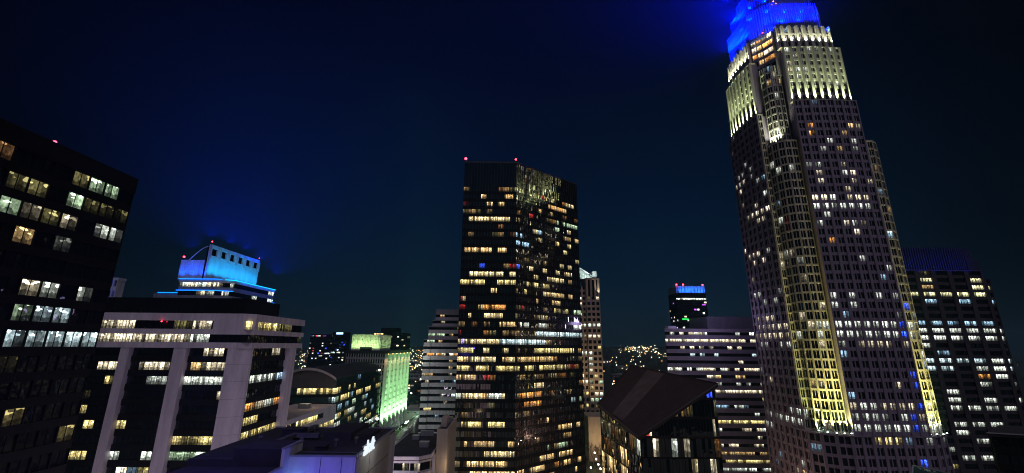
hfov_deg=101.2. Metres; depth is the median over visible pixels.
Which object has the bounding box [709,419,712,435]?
window
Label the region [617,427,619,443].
window
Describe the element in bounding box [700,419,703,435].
window
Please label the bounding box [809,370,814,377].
window
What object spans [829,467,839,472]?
window
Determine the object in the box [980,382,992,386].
window
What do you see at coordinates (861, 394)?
window
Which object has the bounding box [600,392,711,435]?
window
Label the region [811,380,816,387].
window
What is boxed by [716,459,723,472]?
window
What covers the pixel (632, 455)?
window
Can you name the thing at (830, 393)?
window
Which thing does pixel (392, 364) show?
green tower
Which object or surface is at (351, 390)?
arched building
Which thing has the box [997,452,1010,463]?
window
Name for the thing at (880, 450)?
window
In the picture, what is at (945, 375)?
window
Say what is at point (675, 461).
window
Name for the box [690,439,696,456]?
window
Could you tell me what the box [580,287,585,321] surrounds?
window
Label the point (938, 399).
window
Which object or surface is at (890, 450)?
window
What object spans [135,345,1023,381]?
woodland
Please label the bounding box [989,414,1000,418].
window
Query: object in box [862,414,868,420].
window
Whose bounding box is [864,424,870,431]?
window
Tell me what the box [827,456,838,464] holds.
window
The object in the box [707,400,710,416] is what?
window
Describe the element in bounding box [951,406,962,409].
window
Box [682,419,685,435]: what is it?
window
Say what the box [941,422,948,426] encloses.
window
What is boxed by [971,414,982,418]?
window
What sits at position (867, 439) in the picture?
window
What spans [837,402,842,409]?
window
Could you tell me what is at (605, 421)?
window
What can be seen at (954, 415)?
window
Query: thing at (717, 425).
window
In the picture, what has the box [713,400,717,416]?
window
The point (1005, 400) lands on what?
window
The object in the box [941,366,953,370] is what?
window
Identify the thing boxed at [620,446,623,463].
window
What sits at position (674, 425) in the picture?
window
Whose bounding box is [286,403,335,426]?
office
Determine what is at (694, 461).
window
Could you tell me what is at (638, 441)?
window
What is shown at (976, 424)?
window
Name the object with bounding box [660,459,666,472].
window
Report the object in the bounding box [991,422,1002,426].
window
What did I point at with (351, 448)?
hotel building
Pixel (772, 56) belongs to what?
window
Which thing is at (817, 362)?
window
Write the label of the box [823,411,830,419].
window
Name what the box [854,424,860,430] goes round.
window
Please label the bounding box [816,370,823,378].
window
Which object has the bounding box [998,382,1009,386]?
window
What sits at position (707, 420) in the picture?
window
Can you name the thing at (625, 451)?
window
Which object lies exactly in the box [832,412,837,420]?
window
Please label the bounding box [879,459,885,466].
window
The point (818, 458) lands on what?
window
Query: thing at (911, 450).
window
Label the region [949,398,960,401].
window
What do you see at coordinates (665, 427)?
window
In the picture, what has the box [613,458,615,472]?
window
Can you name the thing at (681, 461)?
window
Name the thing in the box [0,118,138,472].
office tower
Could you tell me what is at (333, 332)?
window
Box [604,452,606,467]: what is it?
window
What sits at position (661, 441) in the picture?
window
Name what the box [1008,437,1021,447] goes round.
window
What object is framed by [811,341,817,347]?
window
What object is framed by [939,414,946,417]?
window
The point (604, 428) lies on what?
window
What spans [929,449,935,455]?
window
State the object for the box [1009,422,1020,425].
window
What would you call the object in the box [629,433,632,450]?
window
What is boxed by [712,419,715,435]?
window
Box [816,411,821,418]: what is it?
window
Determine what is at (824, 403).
window
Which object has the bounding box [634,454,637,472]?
window
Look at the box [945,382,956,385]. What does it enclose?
window
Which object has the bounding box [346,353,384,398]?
window
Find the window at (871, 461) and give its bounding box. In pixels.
[869,459,875,466]
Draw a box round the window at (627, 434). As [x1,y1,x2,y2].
[626,432,629,449]
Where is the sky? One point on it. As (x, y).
(326, 144)
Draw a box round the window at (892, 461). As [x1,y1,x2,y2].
[889,459,896,466]
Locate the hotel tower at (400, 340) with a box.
[374,328,410,349]
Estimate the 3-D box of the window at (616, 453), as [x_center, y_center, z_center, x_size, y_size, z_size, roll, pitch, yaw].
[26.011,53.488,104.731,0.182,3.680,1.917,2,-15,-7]
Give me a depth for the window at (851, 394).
171.48 m
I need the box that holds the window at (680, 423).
[679,419,682,435]
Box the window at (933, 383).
[931,382,939,385]
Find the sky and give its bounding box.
[0,0,1023,350]
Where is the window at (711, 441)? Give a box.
[708,439,715,456]
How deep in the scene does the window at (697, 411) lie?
93.43 m
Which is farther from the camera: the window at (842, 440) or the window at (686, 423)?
the window at (842, 440)
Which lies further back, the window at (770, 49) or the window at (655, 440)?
the window at (770, 49)
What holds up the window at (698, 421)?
in the wedge building at (653, 421)
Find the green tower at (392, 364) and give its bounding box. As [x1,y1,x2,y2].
[345,334,410,427]
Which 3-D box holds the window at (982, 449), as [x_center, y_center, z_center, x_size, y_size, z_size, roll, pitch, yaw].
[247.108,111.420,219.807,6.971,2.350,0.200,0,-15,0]
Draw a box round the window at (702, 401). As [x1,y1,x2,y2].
[701,400,704,416]
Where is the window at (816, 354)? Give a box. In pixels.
[813,350,819,357]
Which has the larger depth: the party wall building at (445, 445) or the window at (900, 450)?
the window at (900, 450)
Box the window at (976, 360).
[974,359,985,362]
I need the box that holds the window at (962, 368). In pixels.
[959,366,970,370]
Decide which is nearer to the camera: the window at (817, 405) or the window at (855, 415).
the window at (855, 415)
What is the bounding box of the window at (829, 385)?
[826,381,831,388]
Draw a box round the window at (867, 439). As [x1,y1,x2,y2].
[864,437,871,444]
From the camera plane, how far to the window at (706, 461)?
90.58 m
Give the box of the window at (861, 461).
[858,459,865,466]
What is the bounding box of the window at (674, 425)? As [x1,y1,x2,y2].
[673,419,675,435]
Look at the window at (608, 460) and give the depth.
109.51 m
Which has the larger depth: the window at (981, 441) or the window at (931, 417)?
the window at (981, 441)
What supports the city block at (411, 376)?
on the ground at (608, 380)
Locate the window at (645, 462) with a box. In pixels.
[643,458,647,472]
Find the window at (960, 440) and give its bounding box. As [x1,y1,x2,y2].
[959,439,970,442]
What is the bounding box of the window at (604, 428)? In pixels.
[603,420,605,434]
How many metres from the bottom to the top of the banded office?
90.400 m
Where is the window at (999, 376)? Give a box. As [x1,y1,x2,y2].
[996,374,1007,378]
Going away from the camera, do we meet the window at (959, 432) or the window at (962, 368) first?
the window at (959, 432)
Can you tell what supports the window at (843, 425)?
in the crowned tower at (846, 384)
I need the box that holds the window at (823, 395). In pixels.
[820,391,826,398]
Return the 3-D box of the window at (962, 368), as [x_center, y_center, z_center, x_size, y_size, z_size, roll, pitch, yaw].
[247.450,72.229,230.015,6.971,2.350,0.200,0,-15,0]
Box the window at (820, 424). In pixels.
[817,421,823,429]
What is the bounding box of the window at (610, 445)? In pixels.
[609,439,611,455]
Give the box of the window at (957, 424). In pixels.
[955,422,966,426]
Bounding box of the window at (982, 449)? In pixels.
[979,447,991,451]
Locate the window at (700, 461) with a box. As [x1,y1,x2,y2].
[698,459,704,472]
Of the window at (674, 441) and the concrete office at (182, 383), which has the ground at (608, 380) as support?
the concrete office at (182, 383)
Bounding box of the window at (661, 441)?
[659,438,665,456]
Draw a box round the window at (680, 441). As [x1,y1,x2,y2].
[677,439,683,456]
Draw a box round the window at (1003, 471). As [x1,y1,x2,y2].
[1001,469,1013,472]
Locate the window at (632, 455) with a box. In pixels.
[631,453,634,470]
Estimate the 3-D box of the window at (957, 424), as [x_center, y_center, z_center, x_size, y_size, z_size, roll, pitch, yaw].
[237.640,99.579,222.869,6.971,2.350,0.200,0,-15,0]
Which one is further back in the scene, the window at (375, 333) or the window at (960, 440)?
the window at (375, 333)
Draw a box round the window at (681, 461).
[679,459,685,472]
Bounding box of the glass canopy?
[912,465,949,472]
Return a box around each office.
[65,297,304,472]
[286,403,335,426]
[664,316,770,472]
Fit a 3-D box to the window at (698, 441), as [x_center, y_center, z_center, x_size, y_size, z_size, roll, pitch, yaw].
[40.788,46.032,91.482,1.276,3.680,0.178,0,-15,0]
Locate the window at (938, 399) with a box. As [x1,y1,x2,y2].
[935,397,942,401]
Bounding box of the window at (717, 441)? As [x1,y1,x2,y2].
[714,439,721,456]
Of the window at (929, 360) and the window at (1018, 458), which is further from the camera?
the window at (929, 360)
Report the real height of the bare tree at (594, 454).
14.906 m
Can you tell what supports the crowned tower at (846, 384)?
on the ground at (608, 380)
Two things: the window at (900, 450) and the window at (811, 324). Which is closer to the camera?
the window at (900, 450)
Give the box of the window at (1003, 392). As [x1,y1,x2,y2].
[1000,390,1012,394]
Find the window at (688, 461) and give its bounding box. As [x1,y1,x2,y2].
[685,459,691,472]
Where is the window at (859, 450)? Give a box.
[856,448,863,455]
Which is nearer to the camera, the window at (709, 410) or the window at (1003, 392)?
the window at (709, 410)
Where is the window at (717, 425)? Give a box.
[715,419,719,435]
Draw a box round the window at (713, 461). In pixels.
[710,459,716,472]
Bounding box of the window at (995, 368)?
[994,367,1005,370]
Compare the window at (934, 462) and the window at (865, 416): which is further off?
the window at (865, 416)
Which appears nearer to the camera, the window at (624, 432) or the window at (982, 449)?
the window at (624, 432)
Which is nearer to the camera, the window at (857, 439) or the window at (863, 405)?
the window at (857, 439)
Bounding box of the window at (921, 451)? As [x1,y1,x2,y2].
[918,449,924,455]
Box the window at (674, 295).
[669,295,707,328]
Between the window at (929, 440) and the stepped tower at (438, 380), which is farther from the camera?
the stepped tower at (438, 380)
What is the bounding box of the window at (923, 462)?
[921,460,927,466]
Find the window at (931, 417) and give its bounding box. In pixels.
[928,413,933,421]
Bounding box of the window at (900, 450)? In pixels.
[897,448,904,455]
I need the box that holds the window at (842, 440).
[838,436,850,443]
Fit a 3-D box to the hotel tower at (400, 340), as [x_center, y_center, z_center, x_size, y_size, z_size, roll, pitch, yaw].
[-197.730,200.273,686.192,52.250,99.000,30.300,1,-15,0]
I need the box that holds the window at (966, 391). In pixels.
[965,390,976,393]
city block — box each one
[406,404,419,408]
[407,382,420,395]
[407,400,419,405]
[408,373,418,377]
[409,362,416,367]
[409,394,420,402]
[603,360,610,363]
[611,373,621,378]
[617,366,628,368]
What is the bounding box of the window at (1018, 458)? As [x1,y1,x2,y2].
[1012,453,1023,464]
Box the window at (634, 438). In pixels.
[633,436,636,453]
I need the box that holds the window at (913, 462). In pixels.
[910,460,916,465]
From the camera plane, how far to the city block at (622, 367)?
1333.19 m
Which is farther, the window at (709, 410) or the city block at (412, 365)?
the city block at (412, 365)
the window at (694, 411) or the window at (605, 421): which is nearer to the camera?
the window at (694, 411)
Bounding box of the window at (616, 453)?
[614,442,617,459]
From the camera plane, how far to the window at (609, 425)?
109.56 m
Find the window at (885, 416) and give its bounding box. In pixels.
[882,414,888,420]
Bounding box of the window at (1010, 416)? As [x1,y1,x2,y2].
[1007,414,1018,418]
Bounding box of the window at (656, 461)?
[654,459,660,472]
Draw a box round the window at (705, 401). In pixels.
[704,400,707,416]
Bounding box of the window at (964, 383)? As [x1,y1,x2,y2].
[963,382,974,385]
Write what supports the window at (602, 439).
in the wedge building at (653, 421)
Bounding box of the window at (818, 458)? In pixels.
[813,454,823,462]
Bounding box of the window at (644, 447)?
[642,438,646,456]
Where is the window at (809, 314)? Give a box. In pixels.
[806,312,812,318]
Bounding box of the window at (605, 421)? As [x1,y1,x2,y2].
[605,421,607,436]
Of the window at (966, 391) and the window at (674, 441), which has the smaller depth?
the window at (674, 441)
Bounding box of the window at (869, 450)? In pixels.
[867,448,873,455]
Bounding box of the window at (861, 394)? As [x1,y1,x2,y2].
[858,392,864,398]
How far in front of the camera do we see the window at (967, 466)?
217.78 m
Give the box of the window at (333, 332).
[307,332,345,366]
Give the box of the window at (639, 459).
[638,457,641,472]
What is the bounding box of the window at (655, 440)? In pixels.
[653,438,659,456]
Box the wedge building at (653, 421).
[597,365,723,472]
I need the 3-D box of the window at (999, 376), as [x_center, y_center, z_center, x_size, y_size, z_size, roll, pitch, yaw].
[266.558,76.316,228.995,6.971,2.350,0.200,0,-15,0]
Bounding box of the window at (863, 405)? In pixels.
[860,403,866,409]
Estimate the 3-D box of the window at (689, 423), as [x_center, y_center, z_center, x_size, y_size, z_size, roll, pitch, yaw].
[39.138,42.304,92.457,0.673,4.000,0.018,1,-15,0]
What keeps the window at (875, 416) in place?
in the crowned tower at (846, 384)
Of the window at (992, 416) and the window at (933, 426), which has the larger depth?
the window at (992, 416)
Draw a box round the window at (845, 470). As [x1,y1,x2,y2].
[844,469,855,472]
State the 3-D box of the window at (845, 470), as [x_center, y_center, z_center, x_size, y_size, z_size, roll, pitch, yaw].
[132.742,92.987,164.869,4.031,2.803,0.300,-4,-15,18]
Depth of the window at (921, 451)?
166.09 m
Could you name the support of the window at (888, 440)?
in the crowned tower at (846, 384)
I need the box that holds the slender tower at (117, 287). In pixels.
[109,278,126,296]
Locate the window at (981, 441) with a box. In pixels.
[977,439,989,443]
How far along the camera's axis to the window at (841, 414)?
171.99 m
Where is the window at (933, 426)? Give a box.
[931,424,936,431]
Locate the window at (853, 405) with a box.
[850,403,856,409]
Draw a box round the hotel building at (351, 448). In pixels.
[170,422,396,472]
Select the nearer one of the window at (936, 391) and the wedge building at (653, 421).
the wedge building at (653, 421)
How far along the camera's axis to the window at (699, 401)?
93.52 m
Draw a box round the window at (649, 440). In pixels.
[646,438,652,456]
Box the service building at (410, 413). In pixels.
[404,409,419,422]
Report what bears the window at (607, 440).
in the wedge building at (653, 421)
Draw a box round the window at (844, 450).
[840,447,852,454]
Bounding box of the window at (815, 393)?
[812,390,818,398]
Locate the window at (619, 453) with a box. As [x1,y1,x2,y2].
[618,445,620,461]
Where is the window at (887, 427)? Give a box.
[884,425,890,431]
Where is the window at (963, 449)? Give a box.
[960,447,972,451]
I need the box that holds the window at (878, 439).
[875,437,881,444]
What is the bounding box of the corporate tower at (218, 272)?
[153,241,274,302]
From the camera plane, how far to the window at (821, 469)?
170.40 m
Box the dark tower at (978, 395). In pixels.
[901,247,1023,472]
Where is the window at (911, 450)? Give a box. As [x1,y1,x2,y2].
[908,448,914,455]
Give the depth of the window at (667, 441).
91.43 m
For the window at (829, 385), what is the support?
in the crowned tower at (846, 384)
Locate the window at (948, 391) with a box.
[947,390,958,393]
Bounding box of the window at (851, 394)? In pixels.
[848,392,854,398]
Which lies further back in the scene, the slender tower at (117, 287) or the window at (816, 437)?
the window at (816, 437)
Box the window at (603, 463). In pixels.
[602,451,604,466]
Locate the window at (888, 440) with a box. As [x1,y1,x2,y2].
[885,438,891,444]
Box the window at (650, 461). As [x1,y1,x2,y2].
[648,459,654,472]
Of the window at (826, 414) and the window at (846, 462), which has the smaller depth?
the window at (846, 462)
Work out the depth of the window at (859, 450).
166.05 m
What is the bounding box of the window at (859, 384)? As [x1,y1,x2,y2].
[856,382,862,387]
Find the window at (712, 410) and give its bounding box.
[710,400,713,416]
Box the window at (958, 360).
[957,359,968,362]
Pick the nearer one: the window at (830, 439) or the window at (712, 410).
the window at (712, 410)
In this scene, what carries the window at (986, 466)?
in the dark tower at (978, 395)
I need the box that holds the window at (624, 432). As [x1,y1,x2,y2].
[623,430,625,446]
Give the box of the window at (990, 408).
[986,406,998,410]
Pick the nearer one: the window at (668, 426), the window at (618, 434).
the window at (668, 426)
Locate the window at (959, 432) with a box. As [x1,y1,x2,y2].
[956,430,968,434]
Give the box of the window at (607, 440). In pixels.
[606,438,608,453]
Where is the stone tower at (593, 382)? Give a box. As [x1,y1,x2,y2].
[579,267,603,411]
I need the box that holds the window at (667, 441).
[665,439,671,456]
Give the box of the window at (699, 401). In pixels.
[698,400,701,416]
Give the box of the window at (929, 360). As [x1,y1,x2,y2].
[926,358,933,362]
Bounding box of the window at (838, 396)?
[835,391,840,399]
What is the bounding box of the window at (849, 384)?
[846,381,852,387]
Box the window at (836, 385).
[833,381,839,388]
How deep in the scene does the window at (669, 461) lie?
90.55 m
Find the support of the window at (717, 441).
in the wedge building at (653, 421)
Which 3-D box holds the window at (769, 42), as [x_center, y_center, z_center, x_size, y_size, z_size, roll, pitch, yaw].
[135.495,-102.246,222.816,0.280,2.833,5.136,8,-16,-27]
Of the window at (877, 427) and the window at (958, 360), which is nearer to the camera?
the window at (877, 427)
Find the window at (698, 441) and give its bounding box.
[696,439,702,456]
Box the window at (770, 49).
[764,46,773,55]
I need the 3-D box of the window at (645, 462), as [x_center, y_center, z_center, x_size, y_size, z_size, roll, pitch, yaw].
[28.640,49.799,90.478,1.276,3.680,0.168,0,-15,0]
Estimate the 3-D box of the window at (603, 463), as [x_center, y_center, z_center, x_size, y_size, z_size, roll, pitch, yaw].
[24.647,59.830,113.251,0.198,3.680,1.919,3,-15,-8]
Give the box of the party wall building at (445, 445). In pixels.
[433,410,456,472]
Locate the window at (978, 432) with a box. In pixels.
[975,430,986,434]
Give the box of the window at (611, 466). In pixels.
[610,456,612,472]
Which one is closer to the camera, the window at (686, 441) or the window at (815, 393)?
the window at (686, 441)
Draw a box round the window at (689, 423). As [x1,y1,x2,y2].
[688,419,691,435]
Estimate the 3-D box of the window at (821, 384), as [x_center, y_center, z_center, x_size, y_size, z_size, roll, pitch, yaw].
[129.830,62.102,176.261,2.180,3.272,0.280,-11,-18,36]
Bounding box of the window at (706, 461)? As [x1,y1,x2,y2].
[704,459,710,472]
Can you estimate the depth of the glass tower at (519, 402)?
211.42 m
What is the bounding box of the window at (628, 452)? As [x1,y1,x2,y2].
[627,450,630,468]
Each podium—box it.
[395,414,418,440]
[584,412,601,461]
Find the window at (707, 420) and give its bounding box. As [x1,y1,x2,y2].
[706,419,709,435]
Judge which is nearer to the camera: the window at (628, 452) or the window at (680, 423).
the window at (680, 423)
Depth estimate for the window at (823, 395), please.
175.23 m
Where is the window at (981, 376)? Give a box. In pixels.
[978,374,990,378]
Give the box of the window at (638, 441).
[637,439,640,455]
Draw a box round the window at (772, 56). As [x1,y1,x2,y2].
[765,53,774,61]
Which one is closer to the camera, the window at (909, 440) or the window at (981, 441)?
the window at (909, 440)
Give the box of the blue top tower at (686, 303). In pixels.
[668,284,707,328]
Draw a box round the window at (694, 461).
[691,459,697,472]
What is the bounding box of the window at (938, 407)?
[937,406,944,409]
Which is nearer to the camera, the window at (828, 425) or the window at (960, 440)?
the window at (828, 425)
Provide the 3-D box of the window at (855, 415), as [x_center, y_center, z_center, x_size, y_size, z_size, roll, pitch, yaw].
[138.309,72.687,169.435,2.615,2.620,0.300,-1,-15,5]
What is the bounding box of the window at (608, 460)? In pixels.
[607,454,609,470]
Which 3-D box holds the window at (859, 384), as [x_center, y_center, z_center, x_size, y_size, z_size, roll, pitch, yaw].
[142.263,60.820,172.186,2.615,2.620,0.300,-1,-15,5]
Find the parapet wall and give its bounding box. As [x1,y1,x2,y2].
[395,416,418,443]
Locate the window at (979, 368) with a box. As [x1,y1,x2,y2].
[976,366,987,370]
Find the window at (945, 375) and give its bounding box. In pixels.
[943,374,954,377]
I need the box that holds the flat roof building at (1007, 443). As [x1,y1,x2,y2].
[986,425,1023,472]
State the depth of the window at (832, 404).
173.25 m
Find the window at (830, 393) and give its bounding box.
[828,391,833,398]
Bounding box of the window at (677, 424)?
[676,419,679,435]
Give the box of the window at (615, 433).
[614,426,616,441]
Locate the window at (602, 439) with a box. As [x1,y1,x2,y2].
[601,434,603,449]
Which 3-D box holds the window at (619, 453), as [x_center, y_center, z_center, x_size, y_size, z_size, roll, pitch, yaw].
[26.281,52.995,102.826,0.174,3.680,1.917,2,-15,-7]
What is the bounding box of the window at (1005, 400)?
[1002,398,1014,402]
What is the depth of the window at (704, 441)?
91.45 m
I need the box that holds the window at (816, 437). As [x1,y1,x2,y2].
[810,433,820,441]
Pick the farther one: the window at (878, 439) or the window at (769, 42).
the window at (769, 42)
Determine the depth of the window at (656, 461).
90.54 m
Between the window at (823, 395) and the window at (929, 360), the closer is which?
the window at (823, 395)
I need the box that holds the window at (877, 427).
[875,425,880,431]
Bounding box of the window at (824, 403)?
[821,401,828,409]
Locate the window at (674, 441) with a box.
[671,439,677,456]
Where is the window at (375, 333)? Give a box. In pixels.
[374,333,409,348]
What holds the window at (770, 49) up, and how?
in the crowned tower at (846, 384)
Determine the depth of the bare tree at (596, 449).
248.69 m
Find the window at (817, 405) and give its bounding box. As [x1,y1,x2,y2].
[814,400,819,408]
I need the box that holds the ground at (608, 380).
[136,346,1023,472]
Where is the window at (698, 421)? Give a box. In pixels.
[697,419,700,435]
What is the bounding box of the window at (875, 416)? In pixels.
[872,414,878,420]
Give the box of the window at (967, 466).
[965,464,977,468]
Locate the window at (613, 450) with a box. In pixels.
[611,441,614,457]
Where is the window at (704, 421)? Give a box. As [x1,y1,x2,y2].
[703,419,706,435]
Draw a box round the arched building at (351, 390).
[289,361,381,426]
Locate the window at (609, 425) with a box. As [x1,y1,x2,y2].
[608,423,610,438]
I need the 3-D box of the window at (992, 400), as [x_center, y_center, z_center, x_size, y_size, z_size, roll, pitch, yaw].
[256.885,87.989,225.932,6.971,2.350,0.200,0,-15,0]
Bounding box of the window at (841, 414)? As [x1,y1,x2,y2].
[839,412,844,420]
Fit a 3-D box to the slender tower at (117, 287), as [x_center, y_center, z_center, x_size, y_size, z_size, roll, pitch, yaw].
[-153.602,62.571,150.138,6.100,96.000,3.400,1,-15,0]
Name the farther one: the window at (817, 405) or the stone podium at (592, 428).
the stone podium at (592, 428)
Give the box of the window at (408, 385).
[407,385,420,394]
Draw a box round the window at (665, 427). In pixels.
[664,423,666,435]
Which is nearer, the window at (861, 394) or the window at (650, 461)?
the window at (650, 461)
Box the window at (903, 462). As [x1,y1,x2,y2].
[900,459,906,466]
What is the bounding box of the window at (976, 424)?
[973,422,984,426]
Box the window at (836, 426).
[833,423,839,430]
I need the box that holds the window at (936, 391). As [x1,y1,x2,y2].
[933,389,940,393]
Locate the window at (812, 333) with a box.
[810,331,816,338]
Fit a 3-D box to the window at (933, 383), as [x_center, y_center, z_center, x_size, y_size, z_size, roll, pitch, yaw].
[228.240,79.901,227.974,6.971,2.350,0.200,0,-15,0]
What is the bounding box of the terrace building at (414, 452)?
[393,430,436,472]
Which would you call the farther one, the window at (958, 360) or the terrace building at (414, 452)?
the window at (958, 360)
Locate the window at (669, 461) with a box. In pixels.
[667,459,672,472]
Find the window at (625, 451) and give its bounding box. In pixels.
[624,448,627,466]
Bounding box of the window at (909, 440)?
[906,438,912,444]
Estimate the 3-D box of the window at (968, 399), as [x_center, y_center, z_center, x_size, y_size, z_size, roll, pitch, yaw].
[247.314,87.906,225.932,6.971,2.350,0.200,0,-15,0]
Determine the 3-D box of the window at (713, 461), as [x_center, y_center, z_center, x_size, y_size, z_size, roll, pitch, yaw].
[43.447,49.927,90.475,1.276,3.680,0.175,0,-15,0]
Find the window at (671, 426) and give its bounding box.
[670,419,672,435]
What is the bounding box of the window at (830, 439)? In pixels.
[824,435,834,442]
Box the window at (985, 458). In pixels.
[981,456,993,460]
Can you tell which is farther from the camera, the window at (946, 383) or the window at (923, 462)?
the window at (946, 383)
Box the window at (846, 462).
[842,458,854,466]
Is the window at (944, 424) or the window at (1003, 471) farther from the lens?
the window at (944, 424)
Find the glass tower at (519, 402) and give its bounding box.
[455,157,585,472]
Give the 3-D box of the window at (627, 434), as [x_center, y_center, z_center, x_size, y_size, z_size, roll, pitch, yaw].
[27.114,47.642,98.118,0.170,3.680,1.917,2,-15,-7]
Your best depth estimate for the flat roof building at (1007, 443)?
114.43 m
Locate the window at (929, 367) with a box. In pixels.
[928,366,935,369]
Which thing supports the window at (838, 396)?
in the crowned tower at (846, 384)
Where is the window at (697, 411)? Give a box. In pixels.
[695,401,698,416]
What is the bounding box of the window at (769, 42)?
[763,39,771,47]
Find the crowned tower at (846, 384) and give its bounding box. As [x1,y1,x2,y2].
[726,0,954,472]
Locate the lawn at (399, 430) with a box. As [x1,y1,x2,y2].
[395,415,416,435]
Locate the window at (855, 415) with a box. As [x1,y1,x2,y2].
[852,413,858,419]
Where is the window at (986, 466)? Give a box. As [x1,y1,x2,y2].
[983,464,995,468]
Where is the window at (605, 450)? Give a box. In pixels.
[604,436,606,451]
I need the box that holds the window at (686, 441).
[684,439,690,456]
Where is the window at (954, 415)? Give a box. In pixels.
[953,414,964,417]
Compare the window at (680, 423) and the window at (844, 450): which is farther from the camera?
the window at (844, 450)
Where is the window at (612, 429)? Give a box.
[611,424,613,439]
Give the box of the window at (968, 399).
[967,398,978,401]
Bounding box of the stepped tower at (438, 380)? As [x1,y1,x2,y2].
[418,309,458,432]
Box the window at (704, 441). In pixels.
[702,439,708,456]
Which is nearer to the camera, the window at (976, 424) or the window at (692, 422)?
the window at (692, 422)
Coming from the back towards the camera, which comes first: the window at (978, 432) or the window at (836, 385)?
the window at (978, 432)
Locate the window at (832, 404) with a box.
[830,402,835,409]
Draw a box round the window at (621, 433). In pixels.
[620,429,622,445]
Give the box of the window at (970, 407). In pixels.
[969,406,980,409]
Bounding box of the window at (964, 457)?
[963,456,974,459]
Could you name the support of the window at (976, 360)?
in the dark tower at (978, 395)
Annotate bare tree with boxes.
[587,442,599,468]
[593,447,601,467]
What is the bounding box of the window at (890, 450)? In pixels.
[887,448,894,455]
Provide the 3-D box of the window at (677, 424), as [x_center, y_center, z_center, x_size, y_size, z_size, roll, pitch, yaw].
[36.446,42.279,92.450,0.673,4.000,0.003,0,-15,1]
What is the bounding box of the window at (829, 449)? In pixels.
[825,445,836,453]
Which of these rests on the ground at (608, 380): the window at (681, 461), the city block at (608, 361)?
the city block at (608, 361)
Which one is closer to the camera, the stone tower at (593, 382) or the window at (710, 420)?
the window at (710, 420)
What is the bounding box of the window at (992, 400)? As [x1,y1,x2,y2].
[984,398,996,402]
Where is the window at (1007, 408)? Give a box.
[1004,406,1016,410]
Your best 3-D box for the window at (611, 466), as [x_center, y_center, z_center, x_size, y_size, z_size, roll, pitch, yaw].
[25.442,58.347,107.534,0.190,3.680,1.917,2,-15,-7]
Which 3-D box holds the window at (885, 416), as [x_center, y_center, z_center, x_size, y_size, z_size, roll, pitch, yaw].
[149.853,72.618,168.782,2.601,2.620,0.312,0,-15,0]
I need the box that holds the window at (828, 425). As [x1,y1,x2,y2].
[825,422,831,430]
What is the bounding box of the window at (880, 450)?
[877,448,883,455]
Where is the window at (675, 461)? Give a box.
[673,459,679,472]
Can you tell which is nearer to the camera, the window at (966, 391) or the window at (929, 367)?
the window at (966, 391)
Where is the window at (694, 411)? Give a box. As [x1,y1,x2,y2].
[693,403,695,416]
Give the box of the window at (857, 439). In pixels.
[854,437,861,444]
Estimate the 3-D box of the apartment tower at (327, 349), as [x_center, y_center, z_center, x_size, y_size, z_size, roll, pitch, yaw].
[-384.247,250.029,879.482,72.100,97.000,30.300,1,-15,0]
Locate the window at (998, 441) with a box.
[993,437,1006,446]
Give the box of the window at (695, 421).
[694,419,697,435]
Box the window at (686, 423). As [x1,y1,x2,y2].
[685,419,688,435]
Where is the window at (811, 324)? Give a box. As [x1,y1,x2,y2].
[808,321,814,328]
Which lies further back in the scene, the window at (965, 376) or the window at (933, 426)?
the window at (965, 376)
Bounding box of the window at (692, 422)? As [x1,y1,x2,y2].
[691,419,694,435]
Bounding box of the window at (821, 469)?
[815,465,825,472]
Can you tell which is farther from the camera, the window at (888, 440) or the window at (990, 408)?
the window at (990, 408)
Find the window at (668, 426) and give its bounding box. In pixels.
[667,421,669,435]
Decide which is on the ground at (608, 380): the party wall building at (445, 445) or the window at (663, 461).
the party wall building at (445, 445)
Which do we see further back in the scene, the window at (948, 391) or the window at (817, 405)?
the window at (948, 391)
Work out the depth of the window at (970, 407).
224.86 m
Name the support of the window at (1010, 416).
in the dark tower at (978, 395)
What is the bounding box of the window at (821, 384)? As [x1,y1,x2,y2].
[818,380,824,388]
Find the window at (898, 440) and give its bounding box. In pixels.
[895,438,902,444]
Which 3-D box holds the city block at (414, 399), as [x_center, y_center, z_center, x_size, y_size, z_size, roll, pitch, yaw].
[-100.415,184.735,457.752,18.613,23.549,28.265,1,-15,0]
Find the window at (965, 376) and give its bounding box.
[961,374,972,378]
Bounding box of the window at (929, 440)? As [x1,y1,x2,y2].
[926,438,932,444]
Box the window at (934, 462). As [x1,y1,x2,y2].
[931,460,937,467]
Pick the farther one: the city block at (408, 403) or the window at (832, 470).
the city block at (408, 403)
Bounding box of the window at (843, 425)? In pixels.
[841,423,846,431]
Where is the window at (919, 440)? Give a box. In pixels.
[916,438,922,444]
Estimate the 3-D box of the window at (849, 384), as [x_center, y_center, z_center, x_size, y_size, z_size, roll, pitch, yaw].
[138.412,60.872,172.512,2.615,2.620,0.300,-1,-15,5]
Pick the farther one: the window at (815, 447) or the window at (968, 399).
the window at (968, 399)
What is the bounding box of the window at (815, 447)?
[811,443,821,451]
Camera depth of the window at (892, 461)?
165.08 m
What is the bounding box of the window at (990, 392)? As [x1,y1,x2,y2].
[982,390,994,394]
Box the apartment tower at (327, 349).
[306,332,350,367]
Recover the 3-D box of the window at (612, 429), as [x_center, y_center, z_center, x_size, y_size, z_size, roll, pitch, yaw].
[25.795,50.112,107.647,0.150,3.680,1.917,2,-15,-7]
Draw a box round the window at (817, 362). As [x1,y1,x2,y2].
[814,360,821,367]

